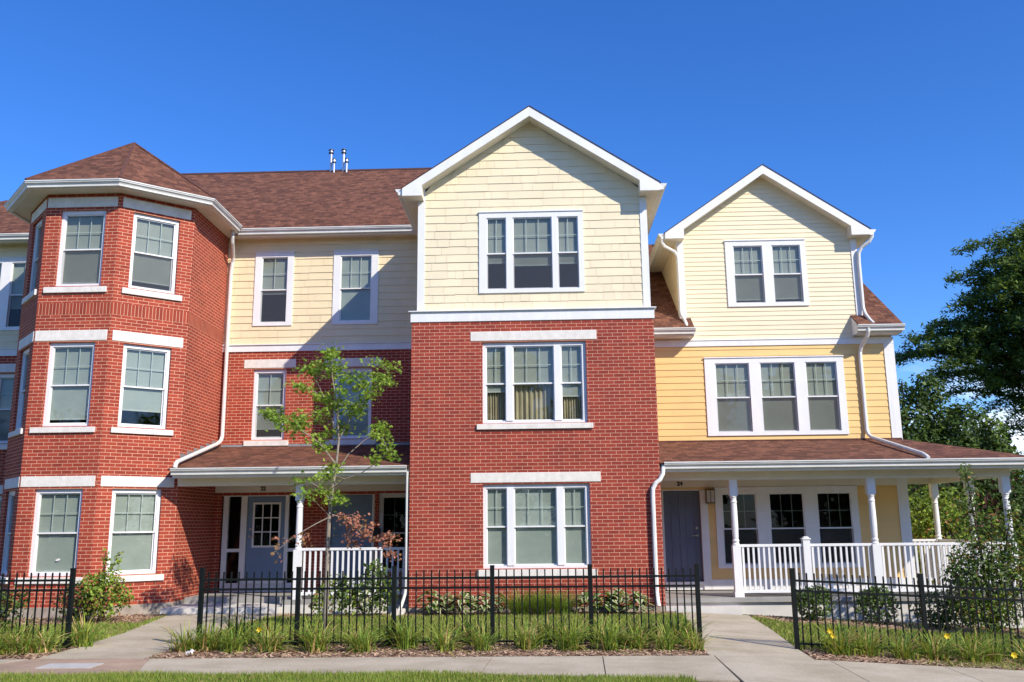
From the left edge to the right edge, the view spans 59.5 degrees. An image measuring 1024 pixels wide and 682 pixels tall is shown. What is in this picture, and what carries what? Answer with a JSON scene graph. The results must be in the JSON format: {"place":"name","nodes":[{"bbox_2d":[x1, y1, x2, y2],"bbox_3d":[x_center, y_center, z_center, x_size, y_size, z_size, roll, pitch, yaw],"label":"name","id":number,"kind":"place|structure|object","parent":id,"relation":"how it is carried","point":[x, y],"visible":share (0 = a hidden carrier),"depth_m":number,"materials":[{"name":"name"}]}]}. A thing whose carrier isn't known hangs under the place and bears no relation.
{"place":"outdoors","nodes":[
{"label":"outdoors","id":0,"kind":"place"},
{"bbox_2d":[0,657,149,675],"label":"paver ramp","id":1,"kind":"structure","parent":0,"point":[111,664],"depth_m":10.56,"materials":[{"name":"beige concrete"}]},
{"bbox_2d":[35,663,103,668],"bbox_3d":[-5.196,3.822,10.529,0.640,0.020,0.340,-1,-12,2],"label":"access cover","id":2,"kind":"object","parent":1,"relation":"in","point":[68,665],"visible":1,"depth_m":10.51,"materials":[{"name":"concrete"}]},
{"bbox_2d":[37,613,284,658],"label":"walkway","id":3,"kind":"structure","parent":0,"point":[142,641],"depth_m":12.85,"materials":[{"name":"concrete"}]},
{"bbox_2d":[0,655,1023,681],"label":"pavement","id":4,"kind":"structure","parent":0,"point":[712,668],"depth_m":10.19,"materials":[{"name":"concrete"}]},
{"bbox_2d":[0,0,1023,475],"label":"sky","id":5,"kind":"structure","parent":0,"point":[905,117],"materials":[{"name":"blue"}]},
{"bbox_2d":[0,610,1023,669],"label":"mulch bed","id":6,"kind":"object","parent":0,"point":[418,653],"visible":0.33,"depth_m":11.35,"materials":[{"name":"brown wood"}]},
{"bbox_2d":[0,586,31,629],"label":"shrub","id":7,"kind":"object","parent":6,"relation":"on","point":[10,607],"visible":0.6,"depth_m":14.31,"materials":[{"name":"green plant"}]},
{"bbox_2d":[0,623,42,656],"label":"daylily clump","id":8,"kind":"object","parent":6,"relation":"on","point":[2,650],"visible":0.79,"depth_m":11.53,"materials":[{"name":"green plant"}]},
{"bbox_2d":[0,621,57,654],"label":"daylily clump","id":9,"kind":"object","parent":6,"relation":"on","point":[14,648],"visible":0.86,"depth_m":11.55,"materials":[{"name":"green plant"}]},
{"bbox_2d":[0,613,63,646],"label":"daylily clump","id":10,"kind":"object","parent":6,"relation":"on","point":[28,627],"visible":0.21,"depth_m":12.38,"materials":[{"name":"green plant"}]},
{"bbox_2d":[0,568,76,649],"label":"iron fence","id":11,"kind":"object","parent":6,"relation":"on","point":[70,602],"visible":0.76,"depth_m":12.17,"materials":[{"name":"black metal"}]},
{"bbox_2d":[7,619,93,656],"bbox_3d":[-6.158,3.865,11.759,1.204,0.445,1.220,-4,-12,18],"label":"daylily clump","id":12,"kind":"object","parent":6,"relation":"on","point":[43,646],"visible":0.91,"depth_m":11.64,"materials":[{"name":"green plant"}]},
{"bbox_2d":[51,580,108,621],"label":"shrub","id":13,"kind":"object","parent":6,"relation":"on","point":[77,610],"visible":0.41,"depth_m":15.50,"materials":[{"name":"green plant"}]},
{"bbox_2d":[50,610,111,648],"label":"daylily clump","id":14,"kind":"object","parent":6,"relation":"on","point":[83,639],"visible":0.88,"depth_m":12.27,"materials":[{"name":"green plant"}]},
{"bbox_2d":[75,548,134,622],"bbox_3d":[-7.063,4.240,15.495,0.939,1.286,0.804,-5,-12,20],"label":"shrub","id":15,"kind":"object","parent":6,"relation":"on","point":[99,589],"visible":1,"depth_m":15.39,"materials":[{"name":"green plant"}]},
{"bbox_2d":[148,620,214,654],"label":"daylily clump","id":16,"kind":"object","parent":6,"relation":"on","point":[186,644],"visible":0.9,"depth_m":11.69,"materials":[{"name":"green plant"}]},
{"bbox_2d":[185,612,233,655],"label":"daylily clump","id":17,"kind":"object","parent":6,"relation":"on","point":[208,646],"visible":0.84,"depth_m":11.74,"materials":[{"name":"green plant"}]},
{"bbox_2d":[200,622,262,653],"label":"daylily clump","id":18,"kind":"object","parent":6,"relation":"on","point":[231,645],"visible":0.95,"depth_m":11.56,"materials":[{"name":"green plant"}]},
{"bbox_2d":[207,609,278,645],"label":"daylily clump","id":19,"kind":"object","parent":6,"relation":"on","point":[241,627],"visible":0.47,"depth_m":12.21,"materials":[{"name":"green plant"}]},
{"bbox_2d":[227,614,307,655],"bbox_3d":[-3.144,3.785,11.610,1.152,0.481,1.137,1,-12,-8],"label":"daylily clump","id":20,"kind":"object","parent":6,"relation":"on","point":[274,645],"visible":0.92,"depth_m":11.56,"materials":[{"name":"green plant"}]},
{"bbox_2d":[285,616,335,648],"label":"daylily clump","id":21,"kind":"object","parent":6,"relation":"on","point":[305,628],"visible":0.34,"depth_m":12.18,"materials":[{"name":"green plant"}]},
{"bbox_2d":[289,612,345,655],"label":"daylily clump","id":22,"kind":"object","parent":6,"relation":"on","point":[317,643],"visible":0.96,"depth_m":11.50,"materials":[{"name":"green plant"}]},
{"bbox_2d":[308,575,333,616],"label":"shrub","id":23,"kind":"object","parent":6,"relation":"on","point":[316,599],"visible":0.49,"depth_m":15.80,"materials":[{"name":"green plant"}]},
{"bbox_2d":[258,340,402,628],"bbox_3d":[-2.922,2.276,14.524,2.417,4.679,2.077,-1,-12,2],"label":"maple tree","id":24,"kind":"object","parent":6,"relation":"on","point":[300,423],"visible":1,"depth_m":14.49,"materials":[{"name":"green plant"}]},
{"bbox_2d":[328,618,394,655],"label":"daylily clump","id":25,"kind":"object","parent":6,"relation":"on","point":[360,644],"visible":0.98,"depth_m":11.47,"materials":[{"name":"green plant"}]},
{"bbox_2d":[330,559,398,616],"bbox_3d":[-2.606,4.418,15.983,1.216,1.050,0.707,-1,-12,2],"label":"shrub","id":26,"kind":"object","parent":6,"relation":"on","point":[360,596],"visible":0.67,"depth_m":15.91,"materials":[{"name":"green plant"}]},
{"bbox_2d":[367,603,426,646],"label":"daylily clump","id":27,"kind":"object","parent":6,"relation":"on","point":[389,629],"visible":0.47,"depth_m":12.02,"materials":[{"name":"green plant"}]},
{"bbox_2d":[377,612,434,650],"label":"daylily clump","id":28,"kind":"object","parent":6,"relation":"on","point":[406,640],"visible":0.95,"depth_m":11.68,"materials":[{"name":"green plant"}]},
{"bbox_2d":[417,589,448,613],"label":"hosta","id":29,"kind":"object","parent":6,"relation":"on","point":[435,602],"visible":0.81,"depth_m":15.98,"materials":[{"name":"green plant"}]},
{"bbox_2d":[410,616,478,657],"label":"daylily clump","id":30,"kind":"object","parent":6,"relation":"on","point":[442,643],"visible":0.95,"depth_m":11.46,"materials":[{"name":"green plant"}]},
{"bbox_2d":[432,591,465,611],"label":"hosta","id":31,"kind":"object","parent":6,"relation":"on","point":[449,598],"visible":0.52,"depth_m":16.05,"materials":[{"name":"green plant"}]},
{"bbox_2d":[196,563,702,648],"bbox_3d":[-0.865,3.645,11.951,6.736,1.262,0.066,-1,-12,2],"label":"iron fence","id":32,"kind":"object","parent":6,"relation":"on","point":[590,586],"visible":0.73,"depth_m":11.98,"materials":[{"name":"black metal"}]},
{"bbox_2d":[448,590,482,613],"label":"hosta","id":33,"kind":"object","parent":6,"relation":"on","point":[466,600],"visible":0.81,"depth_m":15.80,"materials":[{"name":"green plant"}]},
{"bbox_2d":[442,612,500,644],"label":"daylily clump","id":34,"kind":"object","parent":6,"relation":"on","point":[468,626],"visible":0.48,"depth_m":12.12,"materials":[{"name":"green plant"}]},
{"bbox_2d":[455,618,509,654],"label":"daylily clump","id":35,"kind":"object","parent":6,"relation":"on","point":[483,643],"visible":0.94,"depth_m":11.43,"materials":[{"name":"green plant"}]},
{"bbox_2d":[469,592,497,612],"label":"hosta","id":36,"kind":"object","parent":6,"relation":"on","point":[481,607],"visible":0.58,"depth_m":15.87,"materials":[{"name":"green plant"}]},
{"bbox_2d":[483,592,513,613],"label":"hosta","id":37,"kind":"object","parent":6,"relation":"on","point":[502,607],"visible":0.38,"depth_m":16.02,"materials":[{"name":"green plant"}]},
{"bbox_2d":[0,611,1023,681],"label":"grass","id":38,"kind":"structure","parent":6,"relation":"on","point":[784,629],"depth_m":11.52,"materials":[{"name":"green plant"}]},
{"bbox_2d":[480,588,556,614],"bbox_3d":[0.169,4.609,15.973,1.552,0.544,1.366,-1,-12,2],"label":"grass mound","id":39,"kind":"object","parent":6,"relation":"on","point":[518,609],"depth_m":15.83,"materials":[{"name":"green plant"}]},
{"bbox_2d":[496,619,556,650],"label":"daylily clump","id":40,"kind":"object","parent":6,"relation":"on","point":[528,642],"visible":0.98,"depth_m":11.56,"materials":[{"name":"green plant"}]},
{"bbox_2d":[515,588,566,615],"bbox_3d":[0.540,4.596,15.958,1.338,0.557,1.563,4,-12,-22],"label":"grass mound","id":41,"kind":"object","parent":6,"relation":"on","point":[541,609],"depth_m":15.78,"materials":[{"name":"green plant"}]},
{"bbox_2d":[511,609,571,645],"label":"daylily clump","id":42,"kind":"object","parent":6,"relation":"on","point":[549,628],"visible":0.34,"depth_m":12.08,"materials":[{"name":"green plant"}]},
{"bbox_2d":[531,588,594,614],"bbox_3d":[0.895,4.588,15.905,1.366,0.544,1.552,-11,-16,42],"label":"grass mound","id":43,"kind":"object","parent":6,"relation":"on","point":[564,606],"depth_m":15.78,"materials":[{"name":"green plant"}]},
{"bbox_2d":[539,611,594,651],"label":"daylily clump","id":44,"kind":"object","parent":6,"relation":"on","point":[570,639],"visible":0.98,"depth_m":11.42,"materials":[{"name":"green plant"}]},
{"bbox_2d":[571,591,603,612],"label":"hosta","id":45,"kind":"object","parent":6,"relation":"on","point":[581,601],"visible":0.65,"depth_m":15.82,"materials":[{"name":"green plant"}]},
{"bbox_2d":[554,615,649,653],"bbox_3d":[1.270,3.707,11.537,1.197,0.515,1.241,-5,-12,20],"label":"daylily clump","id":46,"kind":"object","parent":6,"relation":"on","point":[607,640],"visible":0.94,"depth_m":11.36,"materials":[{"name":"green plant"}]},
{"bbox_2d":[585,588,620,611],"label":"hosta","id":47,"kind":"object","parent":6,"relation":"on","point":[608,604],"visible":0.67,"depth_m":15.82,"materials":[{"name":"green plant"}]},
{"bbox_2d":[599,587,636,610],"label":"hosta","id":48,"kind":"object","parent":6,"relation":"on","point":[621,594],"visible":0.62,"depth_m":15.97,"materials":[{"name":"green plant"}]},
{"bbox_2d":[587,614,657,649],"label":"daylily clump","id":49,"kind":"object","parent":6,"relation":"on","point":[629,632],"visible":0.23,"depth_m":11.91,"materials":[{"name":"green plant"}]},
{"bbox_2d":[620,591,654,612],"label":"hosta","id":50,"kind":"object","parent":6,"relation":"on","point":[643,600],"visible":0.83,"depth_m":15.78,"materials":[{"name":"green plant"}]},
{"bbox_2d":[612,617,670,652],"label":"daylily clump","id":51,"kind":"object","parent":6,"relation":"on","point":[638,641],"visible":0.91,"depth_m":11.42,"materials":[{"name":"green plant"}]},
{"bbox_2d":[624,612,673,643],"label":"daylily clump","id":52,"kind":"object","parent":6,"relation":"on","point":[646,627],"visible":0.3,"depth_m":12.12,"materials":[{"name":"green plant"}]},
{"bbox_2d":[639,619,684,651],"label":"daylily clump","id":53,"kind":"object","parent":6,"relation":"on","point":[664,644],"visible":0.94,"depth_m":11.32,"materials":[{"name":"green plant"}]},
{"bbox_2d":[646,609,711,645],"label":"daylily clump","id":54,"kind":"object","parent":6,"relation":"on","point":[684,624],"visible":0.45,"depth_m":11.84,"materials":[{"name":"green plant"}]},
{"bbox_2d":[667,625,724,651],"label":"daylily clump","id":55,"kind":"object","parent":6,"relation":"on","point":[693,645],"visible":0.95,"depth_m":11.32,"materials":[{"name":"green plant"}]},
{"bbox_2d":[796,584,835,621],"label":"boxwood","id":56,"kind":"object","parent":6,"relation":"on","point":[812,603],"visible":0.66,"depth_m":15.73,"materials":[{"name":"green plant"}]},
{"bbox_2d":[815,616,866,648],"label":"daylily clump","id":57,"kind":"object","parent":6,"relation":"on","point":[844,629],"visible":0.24,"depth_m":11.76,"materials":[{"name":"green plant"}]},
{"bbox_2d":[801,617,884,656],"bbox_3d":[4.181,3.764,11.416,0.998,0.461,0.985,-1,-12,4],"label":"daylily clump","id":58,"kind":"object","parent":6,"relation":"on","point":[841,646],"visible":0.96,"depth_m":11.33,"materials":[{"name":"green plant"}]},
{"bbox_2d":[835,621,913,657],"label":"daylily clump","id":59,"kind":"object","parent":6,"relation":"on","point":[872,650],"visible":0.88,"depth_m":11.37,"materials":[{"name":"green plant"}]},
{"bbox_2d":[853,585,899,623],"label":"boxwood","id":60,"kind":"object","parent":6,"relation":"on","point":[874,602],"visible":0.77,"depth_m":15.71,"materials":[{"name":"green plant"}]},
{"bbox_2d":[789,568,1023,657],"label":"iron fence","id":61,"kind":"object","parent":6,"relation":"on","point":[921,595],"visible":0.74,"depth_m":11.76,"materials":[{"name":"black metal"}]},
{"bbox_2d":[878,628,944,660],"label":"daylily clump","id":62,"kind":"object","parent":6,"relation":"on","point":[904,651],"visible":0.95,"depth_m":11.22,"materials":[{"name":"green plant"}]},
{"bbox_2d":[885,616,944,652],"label":"daylily clump","id":63,"kind":"object","parent":6,"relation":"on","point":[908,633],"visible":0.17,"depth_m":11.95,"materials":[{"name":"green plant"}]},
{"bbox_2d":[886,626,968,666],"bbox_3d":[5.333,3.787,11.286,1.130,0.470,1.115,2,-12,-12],"label":"daylily clump","id":64,"kind":"object","parent":6,"relation":"on","point":[938,653],"visible":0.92,"depth_m":11.25,"materials":[{"name":"green plant"}]},
{"bbox_2d":[910,585,972,628],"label":"shrub","id":65,"kind":"object","parent":6,"relation":"on","point":[941,616],"visible":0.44,"depth_m":15.35,"materials":[{"name":"green plant"}]},
{"bbox_2d":[923,630,1019,670],"bbox_3d":[5.750,3.811,11.226,1.092,0.436,1.107,-7,-13,30],"label":"daylily clump","id":66,"kind":"object","parent":6,"relation":"on","point":[973,653],"visible":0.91,"depth_m":11.15,"materials":[{"name":"green plant"}]},
{"bbox_2d":[945,622,1009,655],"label":"daylily clump","id":67,"kind":"object","parent":6,"relation":"on","point":[989,636],"visible":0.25,"depth_m":11.82,"materials":[{"name":"green plant"}]},
{"bbox_2d":[937,462,1023,634],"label":"shrub","id":68,"kind":"object","parent":6,"relation":"on","point":[992,566],"visible":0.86,"depth_m":14.90,"materials":[{"name":"green plant"}]},
{"bbox_2d":[960,627,1023,667],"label":"daylily clump","id":69,"kind":"object","parent":6,"relation":"on","point":[995,657],"visible":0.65,"depth_m":11.26,"materials":[{"name":"green plant"}]},
{"bbox_2d":[996,628,1023,658],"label":"daylily clump","id":70,"kind":"object","parent":6,"relation":"on","point":[1014,650],"visible":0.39,"depth_m":11.86,"materials":[{"name":"green plant"}]},
{"bbox_2d":[681,612,813,659],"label":"walkway","id":71,"kind":"structure","parent":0,"point":[745,635],"depth_m":12.58,"materials":[{"name":"concrete"}]},
{"bbox_3d":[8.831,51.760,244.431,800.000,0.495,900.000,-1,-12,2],"label":"ground","id":72,"kind":"structure","parent":0,"visible":0},
{"bbox_2d":[0,142,431,618],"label":"townhouse","id":73,"kind":"structure","parent":72,"relation":"on","point":[165,329],"depth_m":18.40,"materials":[{"name":"red brick"}]},
{"bbox_2d":[0,364,15,449],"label":"window","id":74,"kind":"structure","parent":73,"relation":"in","point":[6,380],"depth_m":20.29,"materials":[{"name":"grey glass"}]},
{"bbox_2d":[0,477,19,583],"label":"window","id":75,"kind":"structure","parent":73,"relation":"in","point":[10,483],"depth_m":17.33,"materials":[{"name":"white plastic"}]},
{"bbox_2d":[0,256,26,330],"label":"window","id":76,"kind":"structure","parent":73,"relation":"in","point":[12,269],"depth_m":20.69,"materials":[{"name":"white plastic"}]},
{"bbox_2d":[8,331,33,437],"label":"window","id":77,"kind":"structure","parent":73,"relation":"in","point":[29,338],"depth_m":17.87,"materials":[{"name":"white plastic"}]},
{"bbox_2d":[22,199,46,304],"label":"window","id":78,"kind":"structure","parent":73,"relation":"in","point":[32,292],"depth_m":18.41,"materials":[{"name":"white plastic"}]},
{"bbox_2d":[15,476,95,583],"bbox_3d":[-8.462,3.490,16.605,1.410,1.945,0.207,-1,-12,2],"label":"window","id":79,"kind":"structure","parent":73,"relation":"in","point":[57,513],"depth_m":16.68,"materials":[{"name":"white plastic"}]},
{"bbox_2d":[29,330,107,432],"bbox_3d":[-8.490,0.774,17.160,1.410,1.980,0.207,-1,-12,2],"label":"window","id":80,"kind":"structure","parent":73,"relation":"in","point":[70,366],"depth_m":17.23,"materials":[{"name":"white plastic"}]},
{"bbox_2d":[43,197,117,292],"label":"window","id":81,"kind":"structure","parent":73,"relation":"in","point":[82,232],"depth_m":17.77,"materials":[{"name":"white plastic"}]},
{"bbox_2d":[100,476,174,582],"bbox_3d":[-7.172,3.558,17.004,1.350,1.945,0.200,8,-15,-37],"label":"window","id":82,"kind":"structure","parent":73,"relation":"in","point":[135,513],"depth_m":17.07,"materials":[{"name":"white plastic"}]},
{"bbox_2d":[110,330,183,435],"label":"window","id":83,"kind":"structure","parent":73,"relation":"in","point":[145,369],"depth_m":17.62,"materials":[{"name":"white plastic"}]},
{"bbox_2d":[121,197,191,301],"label":"window","id":84,"kind":"structure","parent":73,"relation":"in","point":[153,260],"depth_m":18.15,"materials":[{"name":"white plastic"}]},
{"bbox_2d":[219,495,303,591],"bbox_3d":[-5.400,4.341,19.366,1.760,2.080,0.181,-1,-12,2],"label":"door","id":85,"kind":"structure","parent":73,"relation":"in","point":[250,523],"depth_m":19.41,"materials":[{"name":"white paint"}]},
{"bbox_2d":[243,359,295,445],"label":"window","id":86,"kind":"structure","parent":73,"relation":"in","point":[269,392],"depth_m":20.08,"materials":[{"name":"white plastic"}]},
{"bbox_2d":[252,251,294,325],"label":"window","id":87,"kind":"structure","parent":73,"relation":"in","point":[274,270],"depth_m":20.52,"materials":[{"name":"white plastic"}]},
{"bbox_2d":[328,494,374,590],"bbox_3d":[-3.477,4.303,19.305,1.010,2.090,0.181,-1,-12,2],"label":"door","id":88,"kind":"structure","parent":73,"relation":"in","point":[364,504],"depth_m":19.37,"materials":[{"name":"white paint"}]},
{"bbox_2d":[325,358,381,444],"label":"window","id":89,"kind":"structure","parent":73,"relation":"in","point":[360,425],"depth_m":19.96,"materials":[{"name":"white plastic"}]},
{"bbox_2d":[332,249,378,324],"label":"window","id":90,"kind":"structure","parent":73,"relation":"in","point":[355,272],"depth_m":20.42,"materials":[{"name":"white plastic"}]},
{"bbox_2d":[378,493,409,571],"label":"window","id":91,"kind":"structure","parent":73,"relation":"in","point":[391,505],"depth_m":19.40,"materials":[{"name":"black glass"}]},
{"bbox_2d":[395,105,666,613],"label":"townhouse","id":92,"kind":"structure","parent":72,"relation":"on","point":[534,442],"depth_m":17.30,"materials":[{"name":"brick"}]},
{"bbox_2d":[478,209,584,293],"bbox_3d":[0.383,-1.771,17.779,2.094,1.682,0.127,-1,-12,2],"label":"window","id":93,"kind":"structure","parent":92,"relation":"in","point":[552,238],"depth_m":17.83,"materials":[{"name":"white plastic"}]},
{"bbox_2d":[470,330,596,429],"bbox_3d":[0.425,0.756,17.293,2.440,1.905,0.289,-1,-12,2],"label":"window","id":94,"kind":"structure","parent":92,"relation":"in","point":[543,385],"depth_m":17.33,"materials":[{"name":"white plastic"}]},
{"bbox_2d":[471,471,600,576],"bbox_3d":[0.451,3.408,16.709,2.440,1.895,0.207,-1,-12,2],"label":"window","id":95,"kind":"structure","parent":92,"relation":"in","point":[525,525],"depth_m":16.77,"materials":[{"name":"white plastic"}]},
{"bbox_2d":[648,164,1023,627],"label":"townhouse","id":96,"kind":"structure","parent":72,"relation":"on","point":[784,446],"depth_m":19.07,"materials":[{"name":"yellow paint"}]},
{"bbox_2d":[661,489,705,589],"bbox_3d":[3.600,4.107,18.682,0.960,2.080,0.181,-1,-12,2],"label":"door","id":97,"kind":"structure","parent":96,"relation":"in","point":[682,538],"depth_m":18.73,"materials":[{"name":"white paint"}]},
{"bbox_2d":[724,238,808,306],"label":"window","id":98,"kind":"structure","parent":96,"relation":"in","point":[768,270],"depth_m":19.73,"materials":[{"name":"white plastic"}]},
{"bbox_2d":[703,355,848,435],"bbox_3d":[5.637,1.169,19.176,2.984,1.692,0.127,-1,-12,2],"label":"window","id":99,"kind":"structure","parent":96,"relation":"in","point":[759,395],"depth_m":19.19,"materials":[{"name":"white plastic"}]},
{"bbox_2d":[714,486,862,568],"bbox_3d":[5.730,3.862,18.620,2.974,1.652,0.120,-1,-12,2],"label":"window","id":100,"kind":"structure","parent":96,"relation":"in","point":[786,514],"depth_m":18.63,"materials":[{"name":"white plastic"}]},
{"bbox_2d":[908,485,976,582],"bbox_3d":[11.167,5.302,23.177,2.271,3.156,1.762,-1,-12,2],"label":"maple tree","id":101,"kind":"object","parent":72,"relation":"on","point":[926,518],"visible":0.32,"depth_m":23.16,"materials":[{"name":"green plant"}]},
{"bbox_2d":[894,218,1023,453],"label":"tree","id":102,"kind":"object","parent":72,"relation":"on","point":[973,339],"visible":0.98,"depth_m":37.41,"materials":[{"name":"green plant"}]},
{"bbox_2d":[897,369,1021,577],"bbox_3d":[14.966,4.818,32.204,6.375,7.749,3.758,-1,-12,2],"label":"broadleaf tree","id":103,"kind":"object","parent":72,"relation":"on","point":[940,427],"visible":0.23,"depth_m":32.25,"materials":[{"name":"green plant"}]},
{"bbox_2d":[908,470,1023,574],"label":"broadleaf tree","id":104,"kind":"object","parent":72,"relation":"on","point":[993,496],"visible":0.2,"depth_m":26.29,"materials":[{"name":"green plant"}]},
{"bbox_2d":[956,412,1023,541],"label":"broadleaf tree","id":105,"kind":"object","parent":72,"relation":"on","point":[993,440],"visible":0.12,"depth_m":30.14,"materials":[{"name":"green plant"}]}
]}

